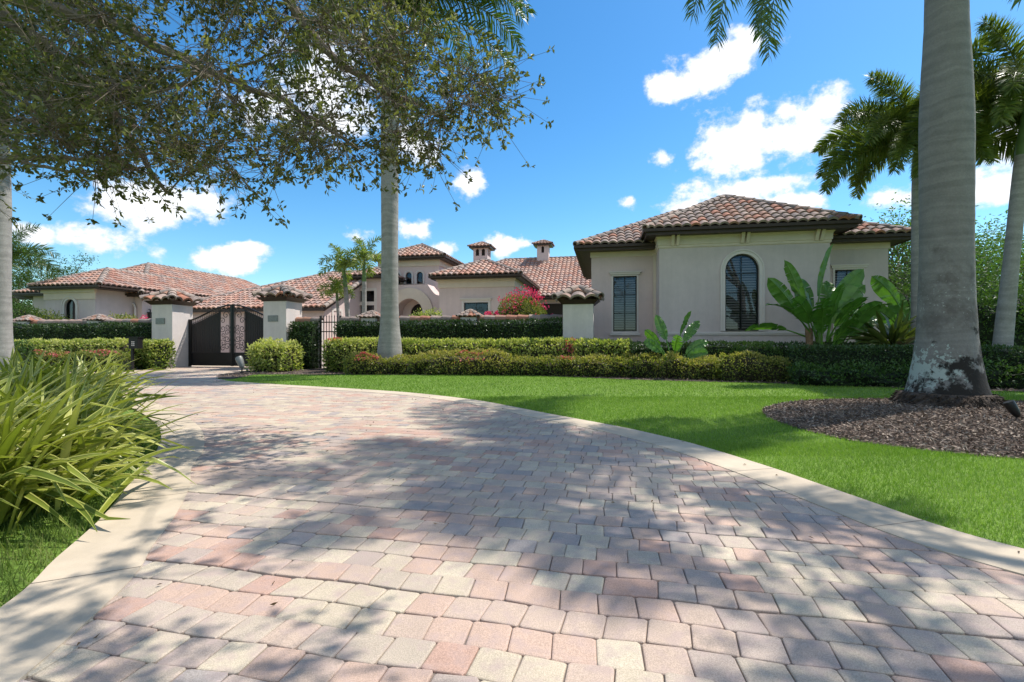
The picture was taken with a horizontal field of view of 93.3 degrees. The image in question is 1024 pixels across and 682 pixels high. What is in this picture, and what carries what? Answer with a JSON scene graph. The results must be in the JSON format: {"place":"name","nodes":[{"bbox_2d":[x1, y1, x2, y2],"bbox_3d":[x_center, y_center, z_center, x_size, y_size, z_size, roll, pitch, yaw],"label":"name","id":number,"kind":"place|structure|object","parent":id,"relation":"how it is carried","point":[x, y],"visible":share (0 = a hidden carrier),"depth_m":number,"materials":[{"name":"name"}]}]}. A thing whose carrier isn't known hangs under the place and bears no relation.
{"place":"outdoors","nodes":[
{"label":"outdoors","id":0,"kind":"place"},
{"bbox_2d":[12,262,259,319],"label":"garage wing","id":1,"kind":"structure","parent":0,"point":[103,291],"depth_m":27.57,"materials":[{"name":"beige paint"}]},
{"bbox_2d":[61,296,78,319],"bbox_3d":[-23.915,-1.693,26.332,1.092,1.478,0.420,0,0,11],"label":"window","id":2,"kind":"structure","parent":1,"relation":"in","point":[74,303],"depth_m":26.23,"materials":[{"name":"black metal"}]},
{"bbox_2d":[187,239,590,352],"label":"house","id":3,"kind":"structure","parent":0,"point":[429,277],"depth_m":28.32,"materials":[{"name":"paint"}]},
{"bbox_2d":[332,308,342,330],"bbox_3d":[-9.455,-1.142,26.139,0.039,1.227,1.030,0,0,11],"label":"window","id":4,"kind":"structure","parent":3,"relation":"in","point":[333,309],"depth_m":25.75,"materials":[{"name":"beige paint"}]},
{"bbox_2d":[360,288,376,311],"bbox_3d":[-8.718,-2.241,28.698,1.651,1.763,0.375,0,0,11],"label":"window","id":5,"kind":"structure","parent":3,"relation":"in","point":[371,292],"depth_m":28.71,"materials":[{"name":"beige paint"}]},
{"bbox_2d":[404,270,412,283],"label":"window","id":6,"kind":"structure","parent":3,"relation":"in","point":[410,274],"depth_m":30.11,"materials":[{"name":"black metal"}]},
{"bbox_2d":[411,304,421,315],"bbox_3d":[-5.845,-0.797,29.792,2.453,3.793,0.050,0,0,11],"label":"front door","id":7,"kind":"structure","parent":3,"relation":"in","point":[418,306],"depth_m":29.78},
{"bbox_2d":[415,270,424,283],"bbox_3d":[-5.677,-3.953,30.019,0.622,0.866,0.420,0,0,11],"label":"window","id":8,"kind":"structure","parent":3,"relation":"in","point":[420,277],"depth_m":29.95,"materials":[{"name":"black glass"}]},
{"bbox_2d":[459,298,491,314],"bbox_3d":[-1.912,-1.332,26.104,1.793,1.950,0.470,0,0,11],"label":"window","id":9,"kind":"structure","parent":3,"relation":"in","point":[482,305],"depth_m":26.11,"materials":[{"name":"black metal"}]},
{"bbox_2d":[537,304,562,314],"bbox_3d":[3.208,-0.805,31.196,3.700,3.211,0.080,0,0,11],"label":"patio door","id":10,"kind":"structure","parent":3,"relation":"in","point":[553,308],"depth_m":31.26,"materials":[{"name":"black glass"}]},
{"bbox_2d":[0,373,1023,606],"bbox_3d":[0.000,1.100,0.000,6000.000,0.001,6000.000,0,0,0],"label":"ground","id":11,"kind":"structure","parent":0,"point":[22,547],"depth_m":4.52,"materials":[{"name":"green plant"}]},
{"bbox_2d":[14,339,39,369],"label":"dark shrub","id":12,"kind":"object","parent":11,"relation":"on","point":[23,350],"visible":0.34,"depth_m":16.52,"materials":[{"name":"green plant"}]},
{"bbox_2d":[12,299,44,318],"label":"courtyard shrub","id":13,"kind":"object","parent":11,"relation":"on","point":[16,308],"visible":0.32,"depth_m":23.93,"materials":[{"name":"green plant"}]},
{"bbox_2d":[12,263,47,312],"bbox_3d":[-35.424,-2.469,33.940,6.630,7.264,7.034,0,0,0],"label":"background tree","id":14,"kind":"object","parent":11,"relation":"on","point":[18,282],"visible":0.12,"depth_m":33.85,"materials":[{"name":"green plant"}]},
{"bbox_2d":[12,223,62,282],"bbox_3d":[-26.247,-2.567,24.945,4.469,7.435,4.059,0,0,-32],"label":"tree","id":15,"kind":"object","parent":11,"relation":"on","point":[19,251],"visible":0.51,"depth_m":25.61,"materials":[{"name":"green plant"}]},
{"bbox_2d":[15,307,72,319],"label":"courtyard shrub","id":16,"kind":"object","parent":11,"relation":"on","point":[46,316],"visible":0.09,"depth_m":24.40,"materials":[{"name":"green plant"}]},
{"bbox_2d":[14,252,99,300],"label":"background tree","id":17,"kind":"object","parent":11,"relation":"on","point":[75,269],"visible":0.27,"depth_m":42.30,"materials":[{"name":"green plant"}]},
{"bbox_2d":[0,348,124,396],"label":"strap leaf plant","id":18,"kind":"object","parent":11,"relation":"on","point":[63,367],"visible":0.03,"depth_m":6.81,"materials":[{"name":"green plant"}]},
{"bbox_2d":[0,355,132,417],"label":"strap leaf plant","id":19,"kind":"object","parent":11,"relation":"on","point":[7,367],"visible":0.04,"depth_m":5.45,"materials":[{"name":"green plant"}]},
{"bbox_2d":[0,1,136,368],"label":"royal palm","id":20,"kind":"object","parent":11,"relation":"on","point":[6,332],"visible":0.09,"depth_m":14.35,"materials":[{"name":"green plant"}]},
{"bbox_2d":[0,350,147,410],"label":"strap leaf plant","id":21,"kind":"object","parent":11,"relation":"on","point":[19,378],"visible":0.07,"depth_m":4.76,"materials":[{"name":"green plant"}]},
{"bbox_2d":[13,337,136,369],"bbox_3d":[-16.697,0.502,18.459,4.830,1.329,1.289,0,0,4],"label":"variegated hedge","id":22,"kind":"object","parent":11,"relation":"on","point":[81,344],"visible":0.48,"depth_m":18.08,"materials":[{"name":"green plant"}]},
{"bbox_2d":[0,353,153,425],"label":"strap leaf plant","id":23,"kind":"object","parent":11,"relation":"on","point":[3,381],"visible":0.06,"depth_m":4.10,"materials":[{"name":"green plant"}]},
{"bbox_2d":[0,419,160,605],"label":"verge grass","id":24,"kind":"structure","parent":11,"relation":"on","point":[7,548],"depth_m":2.71,"materials":[{"name":"green plant"}]},
{"bbox_2d":[28,348,134,371],"bbox_3d":[-15.912,0.698,17.345,4.168,0.930,1.343,0,0,0],"label":"shrub border","id":25,"kind":"object","parent":11,"relation":"on","point":[99,355],"visible":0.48,"depth_m":17.08,"materials":[{"name":"green plant"}]},
{"bbox_2d":[0,346,174,405],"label":"strap leaf plant","id":26,"kind":"object","parent":11,"relation":"on","point":[123,381],"visible":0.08,"depth_m":8.12,"materials":[{"name":"green plant"}]},
{"bbox_2d":[8,347,166,412],"bbox_3d":[-5.938,0.571,6.293,2.268,1.019,2.768,0,0,0],"label":"strap leaf plant","id":27,"kind":"object","parent":11,"relation":"on","point":[45,371],"visible":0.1,"depth_m":6.63,"materials":[{"name":"green plant"}]},
{"bbox_2d":[0,341,176,415],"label":"strap leaf plant","id":28,"kind":"object","parent":11,"relation":"on","point":[14,360],"visible":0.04,"depth_m":5.45,"materials":[{"name":"green plant"}]},
{"bbox_2d":[0,372,181,533],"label":"strap leaf plant","id":29,"kind":"object","parent":11,"relation":"on","point":[52,475],"visible":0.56,"depth_m":2.92,"materials":[{"name":"green plant"}]},
{"bbox_2d":[0,358,187,459],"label":"strap leaf plant","id":30,"kind":"object","parent":11,"relation":"on","point":[98,395],"visible":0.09,"depth_m":4.46,"materials":[{"name":"green plant"}]},
{"bbox_2d":[0,378,194,539],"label":"strap leaf plant","id":31,"kind":"object","parent":11,"relation":"on","point":[12,440],"visible":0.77,"depth_m":2.98,"materials":[{"name":"green plant"}]},
{"bbox_2d":[0,360,205,490],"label":"strap leaf plant","id":32,"kind":"object","parent":11,"relation":"on","point":[37,404],"visible":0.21,"depth_m":3.74,"materials":[{"name":"green plant"}]},
{"bbox_2d":[134,337,176,369],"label":"yellow bush","id":33,"kind":"object","parent":11,"relation":"on","point":[153,354],"visible":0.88,"depth_m":18.46,"materials":[{"name":"green plant"}]},
{"bbox_2d":[139,288,203,367],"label":"gate pillar","id":34,"kind":"structure","parent":11,"relation":"on","point":[172,311],"depth_m":19.94,"materials":[{"name":"paint"}]},
{"bbox_2d":[188,304,262,366],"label":"driveway gate","id":35,"kind":"structure","parent":34,"relation":"attached to","point":[204,342],"depth_m":20.29,"materials":[{"name":"black metal"}]},
{"bbox_2d":[0,0,554,229],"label":"shade oak","id":36,"kind":"object","parent":11,"relation":"on","point":[108,89],"visible":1,"depth_m":5.50,"materials":[{"name":"green plant"}]},
{"bbox_2d":[251,284,312,341],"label":"gate pillar","id":37,"kind":"structure","parent":11,"relation":"on","point":[282,306],"depth_m":18.89,"materials":[{"name":"paint"}]},
{"bbox_2d":[484,310,499,315],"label":"bougainvillea","id":38,"kind":"object","parent":11,"relation":"on","point":[490,313],"visible":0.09,"depth_m":19.53,"materials":[{"name":"pink plant"}]},
{"bbox_2d":[0,381,1023,681],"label":"driveway kerb band","id":39,"kind":"object","parent":11,"relation":"on","point":[40,621],"visible":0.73,"depth_m":2.70,"materials":[{"name":"concrete"}]},
{"bbox_2d":[30,385,920,583],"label":"kerb joints","id":40,"kind":"object","parent":39,"relation":"on","point":[299,385],"visible":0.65,"depth_m":2.84,"materials":[{"name":"grey concrete"}]},
{"bbox_2d":[497,284,552,314],"bbox_3d":[0.466,-0.653,20.536,2.874,3.518,2.573,0,0,0],"label":"bougainvillea","id":41,"kind":"object","parent":11,"relation":"on","point":[520,306],"visible":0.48,"depth_m":20.05,"materials":[{"name":"pink plant"}]},
{"bbox_2d":[216,368,1023,391],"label":"planting bed","id":42,"kind":"object","parent":11,"relation":"on","point":[315,371],"visible":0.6,"depth_m":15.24,"materials":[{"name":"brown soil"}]},
{"bbox_2d":[235,356,244,372],"bbox_3d":[-9.276,0.818,16.483,0.320,0.624,0.251,0,0,0],"label":"garden spotlight","id":43,"kind":"object","parent":42,"relation":"on","point":[240,361],"visible":0.94,"depth_m":16.39,"materials":[{"name":"silver metal"}]},
{"bbox_2d":[244,336,305,371],"bbox_3d":[-8.575,0.520,17.588,1.799,1.414,1.698,0,0,18],"label":"round yellow bush","id":44,"kind":"object","parent":42,"relation":"on","point":[270,354],"visible":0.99,"depth_m":17.15,"materials":[{"name":"green plant"}]},
{"bbox_2d":[287,321,322,368],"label":"wall hedge","id":45,"kind":"object","parent":42,"relation":"on","point":[305,335],"depth_m":18.79,"materials":[{"name":"green plant"}]},
{"bbox_2d":[295,317,322,367],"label":"garden wall","id":46,"kind":"structure","parent":42,"relation":"on","point":[305,319],"depth_m":19.22,"materials":[{"name":"paint"}]},
{"bbox_2d":[264,0,535,361],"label":"royal palm","id":47,"kind":"object","parent":42,"relation":"on","point":[389,342],"visible":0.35,"depth_m":16.23,"materials":[{"name":"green plant"}]},
{"bbox_2d":[333,316,562,344],"bbox_3d":[-2.475,0.149,17.885,8.903,2.090,0.967,0,0,11],"label":"wall hedge","id":48,"kind":"object","parent":42,"relation":"on","point":[467,330],"depth_m":17.57,"materials":[{"name":"green plant"}]},
{"bbox_2d":[340,309,562,331],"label":"garden wall","id":49,"kind":"structure","parent":42,"relation":"on","point":[468,314],"depth_m":18.00,"materials":[{"name":"paint"}]},
{"bbox_2d":[320,314,341,367],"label":"garden gate","id":50,"kind":"structure","parent":49,"relation":"attached to","point":[326,331],"depth_m":19.12,"materials":[{"name":"black metal"}]},
{"bbox_2d":[321,335,635,371],"bbox_3d":[-1.302,0.492,16.559,10.815,1.401,1.909,0,0,11],"label":"variegated hedge","id":51,"kind":"object","parent":42,"relation":"on","point":[336,351],"visible":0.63,"depth_m":16.36,"materials":[{"name":"green plant"}]},
{"bbox_2d":[342,347,721,379],"bbox_3d":[0.280,0.914,15.296,11.803,1.510,1.932,0,0,12],"label":"shrub border","id":52,"kind":"object","parent":42,"relation":"on","point":[479,363],"visible":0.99,"depth_m":15.20,"materials":[{"name":"green plant"}]},
{"bbox_2d":[644,311,707,361],"bbox_3d":[4.816,0.102,14.159,1.922,2.038,0.986,0,0,-8],"label":"bird of paradise","id":53,"kind":"object","parent":42,"relation":"on","point":[694,350],"visible":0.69,"depth_m":14.25,"materials":[{"name":"green plant"}]},
{"bbox_2d":[715,349,792,381],"bbox_3d":[6.608,0.686,13.256,1.910,0.954,1.244,0,0,22],"label":"shrub border","id":54,"kind":"object","parent":42,"relation":"on","point":[745,368],"visible":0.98,"depth_m":13.01,"materials":[{"name":"green plant"}]},
{"bbox_2d":[629,339,882,372],"bbox_3d":[6.994,0.556,14.423,6.962,1.255,1.215,0,0,13],"label":"dark hedge","id":55,"kind":"object","parent":42,"relation":"on","point":[717,347],"visible":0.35,"depth_m":14.36,"materials":[{"name":"green plant"}]},
{"bbox_2d":[729,341,782,363],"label":"clipped bush","id":56,"kind":"object","parent":42,"relation":"on","point":[766,351],"visible":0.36,"depth_m":13.73,"materials":[{"name":"green plant"}]},
{"bbox_2d":[745,243,891,349],"bbox_3d":[8.823,-0.854,13.731,3.575,3.958,2.346,0,0,-26],"label":"bird of paradise","id":57,"kind":"object","parent":42,"relation":"on","point":[842,302],"visible":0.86,"depth_m":13.63,"materials":[{"name":"green plant"}]},
{"bbox_2d":[842,301,915,348],"bbox_3d":[10.504,-0.256,13.499,2.429,1.671,2.857,0,0,31],"label":"giant bromeliad","id":58,"kind":"object","parent":42,"relation":"on","point":[896,332],"visible":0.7,"depth_m":13.24,"materials":[{"name":"green plant"}]},
{"bbox_2d":[870,275,910,344],"bbox_3d":[11.864,-0.446,14.575,1.686,3.131,1.759,0,0,43],"label":"bird of paradise","id":59,"kind":"object","parent":42,"relation":"on","point":[883,288],"visible":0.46,"depth_m":14.69,"materials":[{"name":"green plant"}]},
{"bbox_2d":[784,343,1023,381],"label":"boxy hedge","id":60,"kind":"object","parent":42,"relation":"on","point":[863,352],"visible":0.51,"depth_m":12.17,"materials":[{"name":"green plant"}]},
{"bbox_2d":[785,355,1023,389],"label":"shrub border","id":61,"kind":"object","parent":42,"relation":"on","point":[851,375],"visible":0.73,"depth_m":11.54,"materials":[{"name":"green plant"}]},
{"bbox_2d":[811,24,1020,344],"bbox_3d":[11.546,-3.369,13.904,5.325,9.039,4.999,0,0,0],"label":"foxtail palm","id":62,"kind":"object","parent":42,"relation":"on","point":[870,148],"visible":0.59,"depth_m":13.69,"materials":[{"name":"green plant"}]},
{"bbox_2d":[886,11,1023,351],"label":"foxtail palm","id":63,"kind":"object","parent":42,"relation":"on","point":[1000,98],"visible":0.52,"depth_m":11.85,"materials":[{"name":"green plant"}]},
{"bbox_2d":[683,0,1020,408],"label":"royal palm","id":64,"kind":"object","parent":11,"relation":"on","point":[947,368],"visible":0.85,"depth_m":7.55,"materials":[{"name":"grey plant"}]},
{"bbox_2d":[761,397,1023,458],"bbox_3d":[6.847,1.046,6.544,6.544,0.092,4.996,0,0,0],"label":"mulch island","id":65,"kind":"structure","parent":11,"relation":"on","point":[910,447],"depth_m":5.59,"materials":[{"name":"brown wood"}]},
{"bbox_2d":[1003,400,1020,419],"bbox_3d":[6.381,0.921,6.172,0.163,0.337,0.119,0,0,41],"label":"garden spotlight","id":66,"kind":"object","parent":65,"relation":"on","point":[1011,407],"visible":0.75,"depth_m":6.13,"materials":[{"name":"black metal"}]},
{"bbox_2d":[849,192,1023,301],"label":"background tree","id":67,"kind":"object","parent":11,"relation":"on","point":[903,246],"visible":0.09,"depth_m":23.11,"materials":[{"name":"green plant"}]},
{"bbox_2d":[888,283,1023,351],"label":"screen hedge","id":68,"kind":"object","parent":11,"relation":"on","point":[986,329],"visible":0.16,"depth_m":16.77,"materials":[{"name":"green plant"}]},
{"bbox_2d":[888,239,1023,341],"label":"background tree","id":69,"kind":"object","parent":11,"relation":"on","point":[978,287],"visible":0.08,"depth_m":17.90,"materials":[{"name":"green plant"}]},
{"bbox_2d":[893,210,1023,299],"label":"background tree","id":70,"kind":"object","parent":11,"relation":"on","point":[996,247],"visible":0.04,"depth_m":23.83,"materials":[{"name":"green plant"}]},
{"bbox_2d":[976,219,1023,295],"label":"background tree","id":71,"kind":"object","parent":11,"relation":"on","point":[1000,248],"visible":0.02,"depth_m":27.66,"materials":[{"name":"green plant"}]},
{"label":"planting bed","id":72,"kind":"structure","parent":11,"relation":"on","visible":0},
{"bbox_2d":[13,321,151,343],"bbox_3d":[-25.129,0.159,22.295,21.069,2.101,1.006,0,0,11],"label":"wall hedge","id":73,"kind":"object","parent":72,"relation":"on","point":[24,331],"depth_m":20.79,"materials":[{"name":"green plant"}]},
{"bbox_2d":[13,314,151,327],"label":"garden wall","id":74,"kind":"structure","parent":72,"relation":"on","point":[32,319],"depth_m":21.38,"materials":[{"name":"paint"}]},
{"bbox_2d":[2,0,1023,303],"label":"sky","id":75,"kind":"structure","parent":0,"point":[650,120],"materials":[{"name":"blue"}]},
{"bbox_2d":[19,366,1023,681],"bbox_3d":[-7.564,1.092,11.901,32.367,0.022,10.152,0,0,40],"label":"driveway","id":76,"kind":"structure","parent":0,"point":[273,486],"depth_m":2.28,"materials":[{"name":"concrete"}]},
{"bbox_2d":[126,337,143,371],"bbox_3d":[-13.301,0.475,17.060,0.380,1.250,0.320,0,0,0],"label":"gate keypad","id":77,"kind":"object","parent":76,"relation":"on","point":[135,343],"visible":0.96,"depth_m":16.96,"materials":[{"name":"black metal"}]},
{"bbox_2d":[77,381,1019,645],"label":"fallen leaves","id":78,"kind":"object","parent":76,"relation":"on","point":[274,603],"visible":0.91,"depth_m":3.23,"materials":[{"name":"brown plant"}]},
{"bbox_2d":[552,285,603,343],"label":"gate pillar","id":79,"kind":"structure","parent":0,"point":[578,302],"depth_m":16.62,"materials":[{"name":"paint"}]},
{"bbox_2d":[573,194,910,350],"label":"pavilion","id":80,"kind":"structure","parent":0,"point":[713,264],"depth_m":16.81,"materials":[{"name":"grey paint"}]},
{"bbox_2d":[609,271,640,334],"bbox_3d":[4.336,-1.435,18.573,1.202,2.433,0.470,0,0,11],"label":"window","id":81,"kind":"structure","parent":80,"relation":"in","point":[624,286],"depth_m":18.63,"materials":[{"name":"black metal"}]},
{"bbox_2d":[720,249,764,330],"bbox_3d":[7.904,-1.736,16.683,1.404,2.811,0.420,0,0,11],"label":"window","id":82,"kind":"structure","parent":80,"relation":"in","point":[738,274],"depth_m":16.70,"materials":[{"name":"black glass"}]},
{"bbox_2d":[830,264,868,335],"bbox_3d":[11.856,-1.436,17.112,1.189,2.493,0.470,0,0,11],"label":"window","id":83,"kind":"structure","parent":80,"relation":"in","point":[840,271],"depth_m":17.05,"materials":[{"name":"black metal"}]},
{"label":"courtyard","id":84,"kind":"structure","parent":0,"visible":0},
{"bbox_2d":[108,311,137,318],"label":"courtyard shrub","id":85,"kind":"object","parent":84,"relation":"on","point":[124,317],"visible":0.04,"depth_m":24.40,"materials":[{"name":"green plant"}]},
{"bbox_2d":[316,275,354,323],"bbox_3d":[-8.299,-1.031,22.730,1.751,4.374,1.747,0,0,34],"label":"courtyard palm","id":86,"kind":"object","parent":84,"relation":"on","point":[336,287],"visible":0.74,"depth_m":22.67,"materials":[{"name":"green plant"}]},
{"bbox_2d":[317,242,369,316],"bbox_3d":[-7.839,-1.703,22.506,2.124,5.725,2.353,0,0,19],"label":"courtyard palm","id":87,"kind":"object","parent":84,"relation":"on","point":[344,271],"visible":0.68,"depth_m":22.40,"materials":[{"name":"green plant"}]},
{"bbox_2d":[333,235,380,312],"bbox_3d":[-6.687,-1.855,21.997,2.367,6.011,2.285,0,0,27],"label":"courtyard palm","id":88,"kind":"object","parent":84,"relation":"on","point":[365,255],"visible":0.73,"depth_m":21.90,"materials":[{"name":"green plant"}]},
{"bbox_2d":[409,307,441,315],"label":"courtyard shrub","id":89,"kind":"object","parent":84,"relation":"on","point":[428,312],"visible":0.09,"depth_m":21.87,"materials":[{"name":"green plant"}]}
]}

